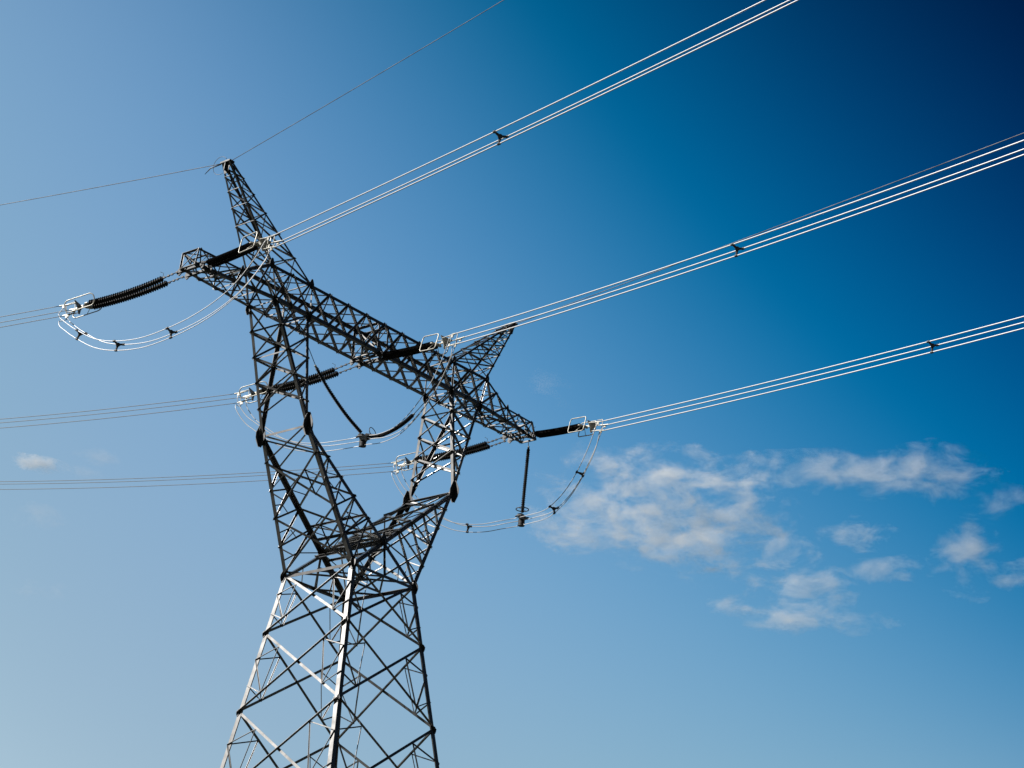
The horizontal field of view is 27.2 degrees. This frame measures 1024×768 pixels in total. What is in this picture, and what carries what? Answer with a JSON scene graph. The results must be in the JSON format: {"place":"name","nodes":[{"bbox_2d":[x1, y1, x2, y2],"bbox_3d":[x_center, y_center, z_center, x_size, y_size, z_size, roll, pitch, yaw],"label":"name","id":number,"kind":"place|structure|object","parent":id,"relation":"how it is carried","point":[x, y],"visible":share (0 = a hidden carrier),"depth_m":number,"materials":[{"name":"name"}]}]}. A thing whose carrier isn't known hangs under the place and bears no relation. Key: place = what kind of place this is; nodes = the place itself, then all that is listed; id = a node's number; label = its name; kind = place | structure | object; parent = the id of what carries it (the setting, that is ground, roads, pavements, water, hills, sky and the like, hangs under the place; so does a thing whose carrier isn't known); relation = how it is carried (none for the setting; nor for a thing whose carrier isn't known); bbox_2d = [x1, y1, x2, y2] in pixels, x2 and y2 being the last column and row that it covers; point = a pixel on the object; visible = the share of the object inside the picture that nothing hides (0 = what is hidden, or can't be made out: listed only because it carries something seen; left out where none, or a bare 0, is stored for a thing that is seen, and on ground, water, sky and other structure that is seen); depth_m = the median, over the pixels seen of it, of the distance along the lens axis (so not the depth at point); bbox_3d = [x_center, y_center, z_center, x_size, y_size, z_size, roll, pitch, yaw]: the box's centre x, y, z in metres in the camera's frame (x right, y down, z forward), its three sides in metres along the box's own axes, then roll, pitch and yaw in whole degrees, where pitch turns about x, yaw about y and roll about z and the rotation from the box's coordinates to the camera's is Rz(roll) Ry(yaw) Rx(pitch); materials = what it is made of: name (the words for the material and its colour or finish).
{"place":"outdoors","nodes":[
{"label":"outdoors","id":0,"kind":"place"},
{"bbox_2d":[0,0,1023,767],"label":"sky","id":1,"kind":"structure","parent":0,"point":[827,573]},
{"bbox_3d":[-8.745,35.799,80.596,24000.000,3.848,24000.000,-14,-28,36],"label":"ground","id":2,"kind":"structure","parent":0,"visible":0},
{"bbox_2d":[177,159,536,767],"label":"transmission tower","id":3,"kind":"structure","parent":2,"relation":"on","point":[376,539],"depth_m":91.92,"materials":[{"name":"metal"}]},
{"bbox_2d":[1,164,218,204],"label":"earth wire","id":4,"kind":"object","parent":3,"relation":"attached to","point":[111,184],"visible":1,"depth_m":93.09,"materials":[{"name":"grey metal"}]},
{"bbox_2d":[205,157,226,174],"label":"jumper loop","id":5,"kind":"object","parent":4,"relation":"attached to","point":[215,166],"visible":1,"depth_m":91.41,"materials":[{"name":"grey metal"}]},
{"bbox_2d":[59,271,183,317],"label":"insulator string","id":6,"kind":"object","parent":3,"relation":"attached to","point":[148,287],"visible":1,"depth_m":89.33,"materials":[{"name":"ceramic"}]},
{"bbox_2d":[1,306,58,316],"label":"power line","id":7,"kind":"object","parent":6,"relation":"attached to","point":[30,311],"visible":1,"depth_m":90.62,"materials":[{"name":"metal"}]},
{"bbox_2d":[0,316,61,327],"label":"power line","id":8,"kind":"object","parent":6,"relation":"attached to","point":[30,321],"visible":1,"depth_m":90.70,"materials":[{"name":"metal"}]},
{"bbox_2d":[0,310,67,322],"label":"power line","id":9,"kind":"object","parent":6,"relation":"attached to","point":[32,316],"visible":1,"depth_m":91.16,"materials":[{"name":"metal"}]},
{"bbox_2d":[58,240,265,340],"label":"jumper wire","id":10,"kind":"object","parent":6,"relation":"hanging from","point":[179,322],"visible":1,"depth_m":84.98,"materials":[{"name":"metal"}]},
{"bbox_2d":[75,329,87,339],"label":"wire spacer","id":11,"kind":"object","parent":10,"relation":"attached to","point":[80,334],"visible":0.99,"depth_m":89.01,"materials":[{"name":"black metal"}]},
{"bbox_2d":[113,340,124,351],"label":"wire spacer","id":12,"kind":"object","parent":10,"relation":"attached to","point":[117,344],"visible":1,"depth_m":87.23,"materials":[{"name":"black metal"}]},
{"bbox_2d":[58,249,269,350],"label":"jumper wire","id":13,"kind":"object","parent":6,"relation":"hanging from","point":[174,335],"visible":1,"depth_m":85.46,"materials":[{"name":"metal"}]},
{"bbox_2d":[67,244,274,344],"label":"jumper wire","id":14,"kind":"object","parent":6,"relation":"hanging from","point":[179,330],"visible":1,"depth_m":85.62,"materials":[{"name":"metal"}]},
{"bbox_2d":[165,327,177,338],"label":"wire spacer","id":15,"kind":"object","parent":14,"relation":"attached to","point":[171,332],"visible":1,"depth_m":85.46,"materials":[{"name":"black metal"}]},
{"bbox_2d":[201,231,281,267],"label":"insulator string","id":16,"kind":"object","parent":3,"relation":"attached to","point":[236,253],"visible":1,"depth_m":85.34,"materials":[{"name":"ceramic"}]},
{"bbox_2d":[271,0,765,236],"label":"power line","id":17,"kind":"object","parent":16,"relation":"attached to","point":[531,113],"visible":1,"depth_m":71.64,"materials":[{"name":"metal"}]},
{"bbox_2d":[492,130,508,145],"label":"wire spacer","id":18,"kind":"object","parent":17,"relation":"attached to","point":[500,136],"visible":1,"depth_m":73.38,"materials":[{"name":"black metal"}]},
{"bbox_2d":[281,0,790,240],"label":"power line","id":19,"kind":"object","parent":16,"relation":"attached to","point":[548,116],"visible":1,"depth_m":71.69,"materials":[{"name":"metal"}]},
{"bbox_2d":[275,0,798,247],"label":"power line","id":20,"kind":"object","parent":16,"relation":"attached to","point":[549,119],"visible":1,"depth_m":71.08,"materials":[{"name":"metal"}]},
{"bbox_2d":[234,362,357,404],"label":"insulator string","id":21,"kind":"object","parent":3,"relation":"attached to","point":[313,379],"visible":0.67,"depth_m":97.11,"materials":[{"name":"ceramic"}]},
{"bbox_2d":[5,394,231,418],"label":"power line","id":22,"kind":"object","parent":21,"relation":"attached to","point":[119,407],"visible":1,"depth_m":100.31,"materials":[{"name":"metal"}]},
{"bbox_2d":[3,403,234,427],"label":"power line","id":23,"kind":"object","parent":21,"relation":"attached to","point":[120,416],"visible":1,"depth_m":100.36,"materials":[{"name":"metal"}]},
{"bbox_2d":[1,397,239,422],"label":"power line","id":24,"kind":"object","parent":21,"relation":"attached to","point":[120,411],"visible":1,"depth_m":100.75,"materials":[{"name":"metal"}]},
{"bbox_2d":[237,336,449,443],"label":"jumper wire","id":25,"kind":"object","parent":21,"relation":"hanging from","point":[365,435],"visible":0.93,"depth_m":93.51,"materials":[{"name":"metal"}]},
{"bbox_2d":[235,345,452,451],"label":"jumper wire","id":26,"kind":"object","parent":21,"relation":"hanging from","point":[374,443],"visible":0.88,"depth_m":92.86,"materials":[{"name":"metal"}]},
{"bbox_2d":[245,342,456,445],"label":"jumper wire","id":27,"kind":"object","parent":21,"relation":"hanging from","point":[351,442],"visible":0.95,"depth_m":95.08,"materials":[{"name":"metal"}]},
{"bbox_2d":[301,329,361,433],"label":"hanging insulator","id":28,"kind":"object","parent":3,"relation":"hanging from","point":[349,419],"visible":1,"depth_m":93.56,"materials":[{"name":"ceramic"}]},
{"bbox_2d":[356,433,370,447],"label":"suspension clamp","id":29,"kind":"object","parent":28,"relation":"hanging from","point":[364,439],"visible":1,"depth_m":94.38,"materials":[{"name":"grey metal"}]},
{"bbox_2d":[231,0,503,160],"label":"earth wire","id":30,"kind":"object","parent":3,"relation":"attached to","point":[371,78],"visible":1,"depth_m":83.42,"materials":[{"name":"grey metal"}]},
{"bbox_2d":[365,392,433,437],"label":"hanging insulator","id":31,"kind":"object","parent":3,"relation":"hanging from","point":[405,421],"visible":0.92,"depth_m":96.31,"materials":[{"name":"ceramic"}]},
{"bbox_2d":[380,333,464,358],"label":"insulator string","id":32,"kind":"object","parent":3,"relation":"attached to","point":[414,350],"visible":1,"depth_m":92.88,"materials":[{"name":"ceramic"}]},
{"bbox_2d":[456,140,1023,333],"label":"power line","id":33,"kind":"object","parent":32,"relation":"attached to","point":[754,236],"visible":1,"depth_m":77.48,"materials":[{"name":"metal"}]},
{"bbox_2d":[730,243,743,256],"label":"wire spacer","id":34,"kind":"object","parent":33,"relation":"attached to","point":[737,248],"visible":1,"depth_m":78.66,"materials":[{"name":"black metal"}]},
{"bbox_2d":[459,154,1023,343],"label":"power line","id":35,"kind":"object","parent":32,"relation":"attached to","point":[756,248],"visible":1,"depth_m":77.56,"materials":[{"name":"metal"}]},
{"bbox_2d":[465,149,1023,336],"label":"power line","id":36,"kind":"object","parent":32,"relation":"attached to","point":[756,243],"visible":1,"depth_m":78.08,"materials":[{"name":"metal"}]},
{"bbox_2d":[391,437,505,472],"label":"insulator string","id":37,"kind":"object","parent":3,"relation":"attached to","point":[478,447],"visible":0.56,"depth_m":104.94,"materials":[{"name":"ceramic"}]},
{"bbox_2d":[0,463,388,481],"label":"power line","id":38,"kind":"object","parent":37,"relation":"attached to","point":[184,476],"visible":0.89,"depth_m":110.24,"materials":[{"name":"metal"}]},
{"bbox_2d":[0,471,393,489],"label":"power line","id":39,"kind":"object","parent":37,"relation":"attached to","point":[188,484],"visible":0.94,"depth_m":110.28,"materials":[{"name":"metal"}]},
{"bbox_2d":[32,466,391,483],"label":"power line","id":40,"kind":"object","parent":37,"relation":"attached to","point":[197,478],"visible":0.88,"depth_m":110.82,"materials":[{"name":"metal"}]},
{"bbox_2d":[391,431,599,532],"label":"jumper wire","id":41,"kind":"object","parent":37,"relation":"hanging from","point":[514,526],"visible":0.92,"depth_m":102.09,"materials":[{"name":"metal"}]},
{"bbox_2d":[400,426,603,526],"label":"jumper wire","id":42,"kind":"object","parent":37,"relation":"hanging from","point":[514,521],"visible":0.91,"depth_m":103.00,"materials":[{"name":"metal"}]},
{"bbox_2d":[548,505,558,513],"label":"wire spacer","id":43,"kind":"object","parent":42,"relation":"attached to","point":[552,508],"visible":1,"depth_m":100.68,"materials":[{"name":"black metal"}]},
{"bbox_2d":[516,442,529,512],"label":"hanging insulator","id":44,"kind":"object","parent":3,"relation":"hanging from","point":[522,507],"visible":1,"depth_m":103.38,"materials":[{"name":"ceramic"}]},
{"bbox_2d":[515,513,528,526],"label":"suspension clamp","id":45,"kind":"object","parent":44,"relation":"hanging from","point":[521,521],"visible":1,"depth_m":102.45,"materials":[{"name":"grey metal"}]},
{"bbox_2d":[393,424,596,524],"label":"jumper wire","id":46,"kind":"object","parent":45,"relation":"hanging from","point":[517,517],"visible":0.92,"depth_m":102.35,"materials":[{"name":"metal"}]},
{"bbox_2d":[530,416,607,437],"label":"insulator string","id":47,"kind":"object","parent":3,"relation":"attached to","point":[579,427],"visible":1,"depth_m":101.12,"materials":[{"name":"ceramic"}]},
{"bbox_2d":[601,316,1023,421],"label":"power line","id":48,"kind":"object","parent":47,"relation":"attached to","point":[818,369],"visible":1,"depth_m":88.95,"materials":[{"name":"metal"}]},
{"bbox_2d":[604,328,1023,430],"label":"power line","id":49,"kind":"object","parent":47,"relation":"attached to","point":[820,379],"visible":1,"depth_m":88.90,"materials":[{"name":"metal"}]},
{"bbox_2d":[926,340,938,353],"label":"wire spacer","id":50,"kind":"object","parent":49,"relation":"attached to","point":[932,345],"visible":1,"depth_m":84.74,"materials":[{"name":"black metal"}]},
{"bbox_2d":[608,322,1023,424],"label":"power line","id":51,"kind":"object","parent":47,"relation":"attached to","point":[820,374],"visible":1,"depth_m":89.62,"materials":[{"name":"metal"}]},
{"bbox_2d":[514,133,1023,324],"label":"earth wire","id":52,"kind":"object","parent":3,"relation":"attached to","point":[797,218],"visible":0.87,"depth_m":90.45,"materials":[{"name":"grey metal"}]}
]}

